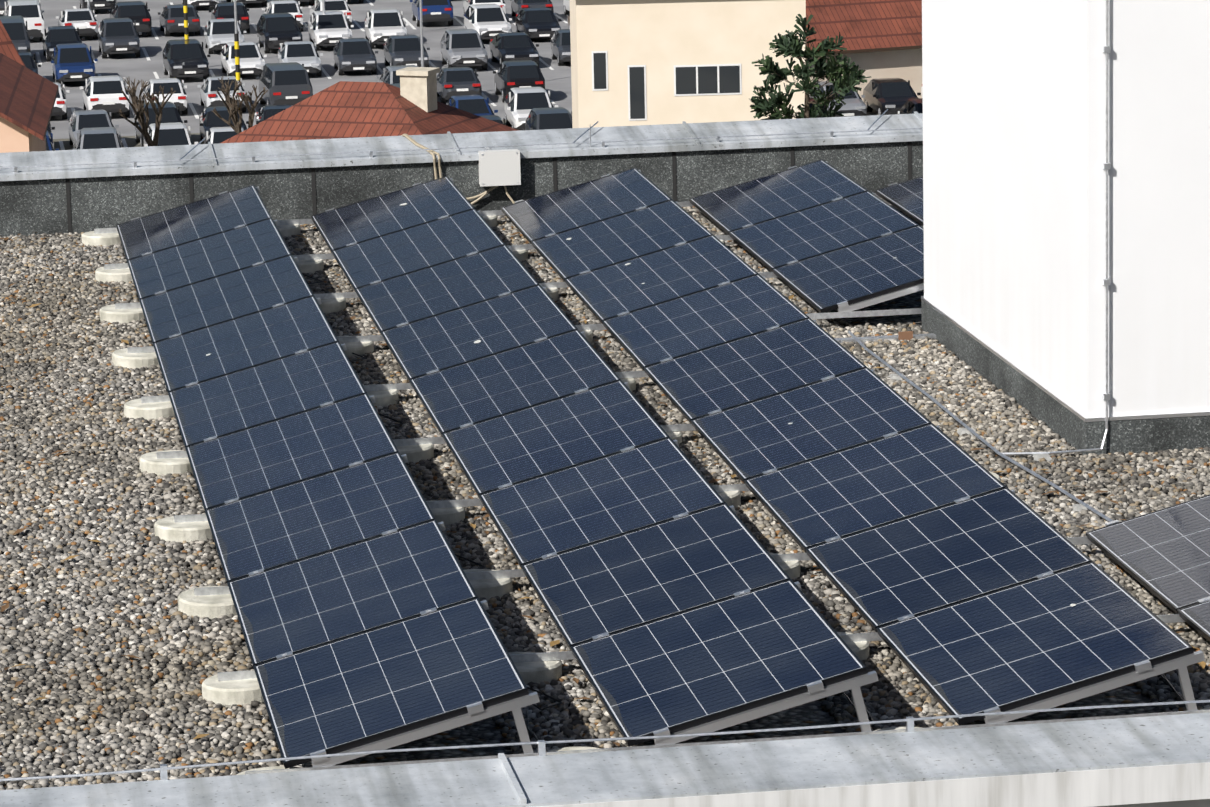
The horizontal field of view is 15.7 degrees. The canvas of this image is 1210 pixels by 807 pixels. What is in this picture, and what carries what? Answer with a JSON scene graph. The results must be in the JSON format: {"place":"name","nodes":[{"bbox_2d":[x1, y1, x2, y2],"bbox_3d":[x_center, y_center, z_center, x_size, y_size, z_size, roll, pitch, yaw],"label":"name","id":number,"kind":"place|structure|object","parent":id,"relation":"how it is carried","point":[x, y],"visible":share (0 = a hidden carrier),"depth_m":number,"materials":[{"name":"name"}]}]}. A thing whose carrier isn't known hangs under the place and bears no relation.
{"place":"outdoors","nodes":[
{"label":"outdoors","id":0,"kind":"place"},
{"bbox_2d":[0,20,25,66],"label":"roof","id":1,"kind":"structure","parent":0,"point":[8,48],"depth_m":158.67,"materials":[{"name":"tile"}]},
{"bbox_2d":[0,53,58,152],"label":"house front","id":2,"kind":"structure","parent":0,"point":[27,98],"depth_m":142.79,"materials":[{"name":"tile"}]},
{"bbox_2d":[0,0,571,138],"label":"parking asphalt","id":3,"kind":"structure","parent":0,"point":[132,67],"depth_m":210.37,"materials":[{"name":"grey asphalt"}]},
{"bbox_2d":[0,0,7,13],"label":"car","id":4,"kind":"object","parent":3,"relation":"on","point":[2,5],"visible":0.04,"depth_m":230.46,"materials":[{"name":"paint"}]},
{"bbox_2d":[0,15,32,52],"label":"car","id":5,"kind":"object","parent":3,"relation":"on","point":[16,28],"visible":0.69,"depth_m":211.14,"materials":[{"name":"paint"}]},
{"bbox_2d":[0,0,44,40],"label":"car","id":6,"kind":"object","parent":3,"relation":"on","point":[30,11],"visible":0.6,"depth_m":218.97,"materials":[{"name":"paint"}]},
{"bbox_2d":[18,52,40,73],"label":"car","id":7,"kind":"object","parent":3,"relation":"on","point":[29,60],"visible":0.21,"depth_m":202.07,"materials":[{"name":"paint"}]},
{"bbox_2d":[51,82,68,118],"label":"car","id":8,"kind":"object","parent":3,"relation":"on","point":[60,106],"visible":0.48,"depth_m":189.78,"materials":[{"name":"paint"}]},
{"bbox_2d":[42,25,84,61],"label":"car","id":9,"kind":"object","parent":3,"relation":"on","point":[53,36],"visible":0.54,"depth_m":212.03,"materials":[{"name":"paint"}]},
{"bbox_2d":[51,43,97,83],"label":"car","id":10,"kind":"object","parent":3,"relation":"on","point":[72,62],"visible":0.85,"depth_m":202.23,"materials":[{"name":"paint"}]},
{"bbox_2d":[56,8,97,38],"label":"car","id":11,"kind":"object","parent":3,"relation":"on","point":[84,20],"visible":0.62,"depth_m":219.91,"materials":[{"name":"paint"}]},
{"bbox_2d":[79,0,116,9],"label":"car","id":12,"kind":"object","parent":3,"relation":"on","point":[101,4],"visible":0.71,"depth_m":231.39,"materials":[{"name":"paint"}]},
{"bbox_2d":[80,75,129,116],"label":"car","id":13,"kind":"object","parent":3,"relation":"on","point":[105,93],"visible":0.9,"depth_m":190.00,"materials":[{"name":"paint"}]},
{"bbox_2d":[97,18,141,57],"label":"car","id":14,"kind":"object","parent":3,"relation":"on","point":[117,35],"visible":1,"depth_m":212.42,"materials":[{"name":"paint"}]},
{"bbox_2d":[108,1,151,35],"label":"car","id":15,"kind":"object","parent":3,"relation":"on","point":[138,12],"visible":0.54,"depth_m":220.32,"materials":[{"name":"paint"}]},
{"bbox_2d":[140,78,187,114],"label":"car","id":16,"kind":"object","parent":3,"relation":"on","point":[178,97],"visible":0.58,"depth_m":190.64,"materials":[{"name":"paint"}]},
{"bbox_2d":[158,4,199,35],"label":"car","id":17,"kind":"object","parent":3,"relation":"on","point":[171,18],"visible":0.96,"depth_m":220.41,"materials":[{"name":"paint"}]},
{"bbox_2d":[183,0,188,38],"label":"striped pole","id":18,"kind":"object","parent":3,"relation":"on","point":[185,9],"visible":0.54,"depth_m":206.36,"materials":[{"name":"yellow metal"}]},
{"bbox_2d":[163,39,209,79],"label":"car","id":19,"kind":"object","parent":3,"relation":"on","point":[184,57],"visible":0.92,"depth_m":202.88,"materials":[{"name":"paint"}]},
{"bbox_2d":[182,0,219,6],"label":"car","id":20,"kind":"object","parent":3,"relation":"on","point":[197,3],"visible":0.56,"depth_m":231.96,"materials":[{"name":"paint"}]},
{"bbox_2d":[197,76,245,111],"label":"car","id":21,"kind":"object","parent":3,"relation":"on","point":[209,96],"visible":0.77,"depth_m":191.27,"materials":[{"name":"paint"}]},
{"bbox_2d":[204,18,245,53],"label":"car","id":22,"kind":"object","parent":3,"relation":"on","point":[219,34],"visible":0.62,"depth_m":213.43,"materials":[{"name":"paint"}]},
{"bbox_2d":[209,2,249,32],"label":"car","id":23,"kind":"object","parent":3,"relation":"on","point":[224,10],"visible":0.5,"depth_m":220.98,"materials":[{"name":"paint"}]},
{"bbox_2d":[234,0,239,109],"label":"striped pole","id":24,"kind":"object","parent":3,"relation":"on","point":[237,58],"visible":0.58,"depth_m":191.47,"materials":[{"name":"yellow metal"}]},
{"bbox_2d":[221,41,266,76],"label":"car","id":25,"kind":"object","parent":3,"relation":"on","point":[252,61],"visible":0.83,"depth_m":203.50,"materials":[{"name":"paint"}]},
{"bbox_2d":[226,0,266,6],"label":"car","id":26,"kind":"object","parent":3,"relation":"on","point":[263,2],"visible":0.77,"depth_m":232.78,"materials":[{"name":"paint"}]},
{"bbox_2d":[257,13,303,52],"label":"car","id":27,"kind":"object","parent":3,"relation":"on","point":[275,30],"visible":0.79,"depth_m":213.22,"materials":[{"name":"paint"}]},
{"bbox_2d":[262,0,302,30],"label":"car","id":28,"kind":"object","parent":3,"relation":"on","point":[293,7],"visible":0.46,"depth_m":221.46,"materials":[{"name":"paint"}]},
{"bbox_2d":[256,62,312,105],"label":"car","id":29,"kind":"object","parent":3,"relation":"on","point":[288,83],"visible":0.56,"depth_m":190.30,"materials":[{"name":"paint"}]},
{"bbox_2d":[274,0,313,4],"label":"car","id":30,"kind":"object","parent":3,"relation":"on","point":[311,2],"visible":0.44,"depth_m":233.01,"materials":[{"name":"paint"}]},
{"bbox_2d":[278,41,322,75],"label":"car","id":31,"kind":"object","parent":3,"relation":"on","point":[305,53],"visible":0.65,"depth_m":203.75,"materials":[{"name":"paint"}]},
{"bbox_2d":[36,0,567,149],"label":"parking bay markings","id":32,"kind":"object","parent":3,"relation":"on","point":[255,27],"visible":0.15,"depth_m":206.74,"materials":[{"name":"white paint"}]},
{"bbox_2d":[322,0,326,46],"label":"pole","id":33,"kind":"object","parent":3,"relation":"on","point":[323,4],"visible":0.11,"depth_m":214.47,"materials":[{"name":"metal"}]},
{"bbox_2d":[308,0,351,27],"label":"car","id":34,"kind":"object","parent":3,"relation":"on","point":[342,6],"visible":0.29,"depth_m":222.07,"materials":[{"name":"paint"}]},
{"bbox_2d":[308,10,353,50],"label":"car","id":35,"kind":"object","parent":3,"relation":"on","point":[329,27],"visible":0.79,"depth_m":213.83,"materials":[{"name":"paint"}]},
{"bbox_2d":[333,38,377,74],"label":"car","id":36,"kind":"object","parent":3,"relation":"on","point":[353,54],"visible":1,"depth_m":203.92,"materials":[{"name":"paint"}]},
{"bbox_2d":[365,8,408,48],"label":"car","id":37,"kind":"object","parent":3,"relation":"on","point":[382,26],"visible":0.73,"depth_m":214.13,"materials":[{"name":"paint"}]},
{"bbox_2d":[376,65,417,83],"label":"car","id":38,"kind":"object","parent":3,"relation":"on","point":[389,76],"visible":0.08,"depth_m":192.19,"materials":[{"name":"paint"}]},
{"bbox_2d":[384,35,429,66],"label":"car","id":39,"kind":"object","parent":3,"relation":"on","point":[399,50],"visible":0.81,"depth_m":204.86,"materials":[{"name":"paint"}]},
{"bbox_2d":[419,0,423,66],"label":"pole","id":40,"kind":"object","parent":3,"relation":"on","point":[421,37],"visible":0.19,"depth_m":193.01,"materials":[{"name":"metal"}]},
{"bbox_2d":[410,0,452,26],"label":"car","id":41,"kind":"object","parent":3,"relation":"on","point":[436,10],"visible":0.94,"depth_m":222.02,"materials":[{"name":"paint"}]},
{"bbox_2d":[437,67,481,103],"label":"car","id":42,"kind":"object","parent":3,"relation":"on","point":[455,81],"visible":0.79,"depth_m":192.50,"materials":[{"name":"paint"}]},
{"bbox_2d":[441,29,488,69],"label":"car","id":43,"kind":"object","parent":3,"relation":"on","point":[462,47],"visible":0.96,"depth_m":204.53,"materials":[{"name":"paint"}]},
{"bbox_2d":[463,0,505,14],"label":"car","id":44,"kind":"object","parent":3,"relation":"on","point":[467,3],"visible":0.33,"depth_m":222.81,"materials":[{"name":"paint"}]},
{"bbox_2d":[464,4,511,38],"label":"car","id":45,"kind":"object","parent":3,"relation":"on","point":[489,21],"visible":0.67,"depth_m":215.26,"materials":[{"name":"paint"}]},
{"bbox_2d":[490,32,538,62],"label":"car","id":46,"kind":"object","parent":3,"relation":"on","point":[515,46],"visible":0.83,"depth_m":205.38,"materials":[{"name":"paint"}]},
{"bbox_2d":[493,60,544,101],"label":"car","id":47,"kind":"object","parent":3,"relation":"on","point":[508,75],"visible":0.73,"depth_m":192.35,"materials":[{"name":"paint"}]},
{"bbox_2d":[510,0,552,15],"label":"car","id":48,"kind":"object","parent":3,"relation":"on","point":[517,6],"visible":0.65,"depth_m":223.46,"materials":[{"name":"paint"}]},
{"bbox_2d":[515,7,560,37],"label":"car","id":49,"kind":"object","parent":3,"relation":"on","point":[542,22],"visible":0.81,"depth_m":215.64,"materials":[{"name":"paint"}]},
{"bbox_2d":[551,29,570,65],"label":"car","id":50,"kind":"object","parent":3,"relation":"on","point":[560,47],"visible":0.44,"depth_m":205.81,"materials":[{"name":"paint"}]},
{"bbox_2d":[563,0,569,14],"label":"car","id":51,"kind":"object","parent":3,"relation":"on","point":[566,3],"visible":0.1,"depth_m":226.17,"materials":[{"name":"paint"}]},
{"bbox_2d":[53,109,877,149],"bbox_3d":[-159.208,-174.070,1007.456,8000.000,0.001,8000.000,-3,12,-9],"label":"terrain ground","id":52,"kind":"structure","parent":0,"point":[132,142],"depth_m":183.36,"materials":[{"name":"grey asphalt"}]},
{"bbox_2d":[47,122,54,136],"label":"car","id":53,"kind":"object","parent":52,"relation":"on","point":[49,128],"visible":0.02,"depth_m":179.63,"materials":[{"name":"paint"}]},
{"bbox_2d":[46,130,58,150],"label":"car","id":54,"kind":"object","parent":52,"relation":"on","point":[49,144],"visible":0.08,"depth_m":173.48,"materials":[{"name":"paint"}]},
{"bbox_2d":[68,109,118,148],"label":"car","id":55,"kind":"object","parent":52,"relation":"on","point":[79,120],"visible":0.44,"depth_m":180.80,"materials":[{"name":"paint"}]},
{"bbox_2d":[73,127,124,149],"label":"car","id":56,"kind":"object","parent":52,"relation":"on","point":[99,138],"visible":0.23,"depth_m":173.59,"materials":[{"name":"paint"}]},
{"bbox_2d":[117,78,175,145],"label":"bare tree","id":57,"kind":"object","parent":52,"relation":"on","point":[137,106],"visible":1,"depth_m":170.17,"materials":[{"name":"brown plant"}]},
{"bbox_2d":[134,102,187,146],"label":"car","id":58,"kind":"object","parent":52,"relation":"on","point":[171,113],"visible":0.35,"depth_m":180.90,"materials":[{"name":"paint"}]},
{"bbox_2d":[144,122,197,146],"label":"car","id":59,"kind":"object","parent":52,"relation":"on","point":[176,133],"visible":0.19,"depth_m":174.46,"materials":[{"name":"paint"}]},
{"bbox_2d":[199,106,247,142],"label":"car","id":60,"kind":"object","parent":52,"relation":"on","point":[208,118],"visible":0.35,"depth_m":181.02,"materials":[{"name":"paint"}]},
{"bbox_2d":[204,127,243,143],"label":"car","id":61,"kind":"object","parent":52,"relation":"on","point":[215,135],"visible":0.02,"depth_m":174.86,"materials":[{"name":"paint"}]},
{"bbox_2d":[211,76,267,133],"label":"bare tree","id":62,"kind":"object","parent":52,"relation":"on","point":[233,116],"visible":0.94,"depth_m":170.44,"materials":[{"name":"brown plant"}]},
{"bbox_2d":[255,105,292,123],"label":"car","id":63,"kind":"object","parent":52,"relation":"on","point":[265,113],"visible":0.06,"depth_m":181.69,"materials":[{"name":"paint"}]},
{"bbox_2d":[221,67,519,142],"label":"roof","id":64,"kind":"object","parent":52,"relation":"on","point":[411,105],"visible":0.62,"depth_m":126.43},
{"bbox_2d":[446,95,497,115],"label":"car","id":65,"kind":"object","parent":52,"relation":"on","point":[478,105],"visible":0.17,"depth_m":182.87,"materials":[{"name":"paint"}]},
{"bbox_2d":[480,115,504,124],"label":"car","id":66,"kind":"object","parent":52,"relation":"on","point":[495,118],"visible":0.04,"depth_m":177.14,"materials":[{"name":"paint"}]},
{"bbox_2d":[504,87,557,129],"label":"car","id":67,"kind":"object","parent":52,"relation":"on","point":[520,103],"visible":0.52,"depth_m":183.01,"materials":[{"name":"paint"}]},
{"bbox_2d":[525,107,571,129],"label":"car","id":68,"kind":"object","parent":52,"relation":"on","point":[549,118],"visible":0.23,"depth_m":176.57,"materials":[{"name":"paint"}]},
{"bbox_2d":[750,14,870,119],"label":"broadleaf tree","id":69,"kind":"object","parent":52,"relation":"on","point":[789,44],"visible":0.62,"depth_m":149.09,"materials":[{"name":"green plant"}]},
{"bbox_2d":[809,80,866,116],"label":"car","id":70,"kind":"object","parent":52,"relation":"on","point":[855,105],"visible":0.35,"depth_m":183.98,"materials":[{"name":"paint"}]},
{"bbox_2d":[806,0,921,101],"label":"house","id":71,"kind":"structure","parent":52,"relation":"on","point":[882,38],"depth_m":189.47,"materials":[{"name":"plaster"},{"name":"roof tile"}]},
{"bbox_2d":[863,78,920,114],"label":"car","id":72,"kind":"object","parent":52,"relation":"on","point":[891,95],"visible":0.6,"depth_m":185.24,"materials":[{"name":"paint"}]},
{"bbox_2d":[900,98,922,113],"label":"car","id":73,"kind":"object","parent":52,"relation":"on","point":[911,106],"visible":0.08,"depth_m":179.31,"materials":[{"name":"paint"}]},
{"bbox_2d":[570,0,805,127],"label":"house","id":74,"kind":"structure","parent":0,"point":[645,62],"depth_m":164.19,"materials":[{"name":"paint"}]},
{"bbox_2d":[809,97,835,116],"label":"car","id":75,"kind":"object","parent":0,"point":[811,99],"depth_m":178.23,"materials":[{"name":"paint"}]},
{"bbox_2d":[1095,799,1209,806],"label":"building facade","id":76,"kind":"structure","parent":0,"point":[1197,803],"depth_m":17.78,"materials":[{"name":"grey"}]},
{"bbox_2d":[0,198,1209,789],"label":"roof gravel","id":77,"kind":"structure","parent":76,"relation":"on","point":[486,730],"depth_m":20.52,"materials":[{"name":"grey gravel"}]},
{"bbox_2d":[0,141,922,236],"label":"parapet walls","id":78,"kind":"structure","parent":77,"relation":"on","point":[65,205],"depth_m":35.43,"materials":[{"name":"grey concrete"}]},
{"bbox_2d":[401,134,520,204],"bbox_3d":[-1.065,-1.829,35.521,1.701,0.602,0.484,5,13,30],"label":"junction box","id":79,"kind":"object","parent":78,"relation":"attached to","point":[497,168],"visible":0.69,"depth_m":35.44,"materials":[{"name":"white plastic"}]},
{"bbox_2d":[0,111,1209,806],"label":"parapet coping","id":80,"kind":"object","parent":78,"relation":"on","point":[1120,761],"visible":0.83,"depth_m":17.79,"materials":[{"name":"grey metal"}]},
{"bbox_2d":[0,203,1205,745],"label":"roof leaves","id":81,"kind":"object","parent":77,"relation":"on","point":[552,643],"visible":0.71,"depth_m":24.92,"materials":[{"name":"brown plant"}]},
{"bbox_2d":[0,0,1209,780],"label":"lightning protection","id":82,"kind":"object","parent":77,"relation":"on","point":[896,376],"visible":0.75,"depth_m":25.61,"materials":[{"name":"metal"}]},
{"bbox_2d":[82,215,1209,774],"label":"ballast blocks","id":83,"kind":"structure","parent":77,"relation":"on","point":[214,689],"depth_m":24.78,"materials":[{"name":"beige concrete"}]},
{"bbox_2d":[116,185,539,768],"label":"solar panels","id":84,"kind":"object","parent":83,"relation":"on","point":[366,624],"depth_m":23.79,"materials":[{"name":"blue"}]},
{"bbox_2d":[311,176,878,746],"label":"solar panels","id":85,"kind":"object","parent":83,"relation":"on","point":[673,598],"depth_m":24.05,"materials":[{"name":"blue"}]},
{"bbox_2d":[94,193,1209,774],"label":"pv base rails","id":86,"kind":"object","parent":83,"relation":"on","point":[530,657],"visible":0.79,"depth_m":23.45,"materials":[{"name":"silver metal"}]},
{"bbox_2d":[303,273,1197,748],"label":"pv dc cables","id":87,"kind":"object","parent":86,"relation":"attached to","point":[559,701],"visible":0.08,"depth_m":20.83,"materials":[{"name":"black rubber"}]},
{"bbox_2d":[689,160,923,312],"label":"solar panels","id":88,"kind":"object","parent":83,"relation":"on","point":[821,236],"depth_m":32.56,"materials":[{"name":"blue"}]},
{"bbox_2d":[500,168,1204,725],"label":"solar panels","id":89,"kind":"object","parent":83,"relation":"on","point":[958,576],"depth_m":24.31,"materials":[{"name":"blue"}]},
{"bbox_2d":[875,176,923,225],"bbox_3d":[3.159,-1.373,33.043,1.151,0.313,5.286,-3,12,-9],"label":"solar panel","id":90,"kind":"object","parent":83,"relation":"on","point":[906,197],"depth_m":34.99,"materials":[{"name":"blue"}]},
{"bbox_2d":[1085,494,1209,640],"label":"solar panel","id":91,"kind":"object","parent":83,"relation":"on","point":[1163,555],"depth_m":22.77,"materials":[{"name":"black"}]},
{"bbox_2d":[921,0,1209,454],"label":"stair tower","id":92,"kind":"structure","parent":77,"relation":"on","point":[1014,159],"depth_m":26.12,"materials":[{"name":"white paint"}]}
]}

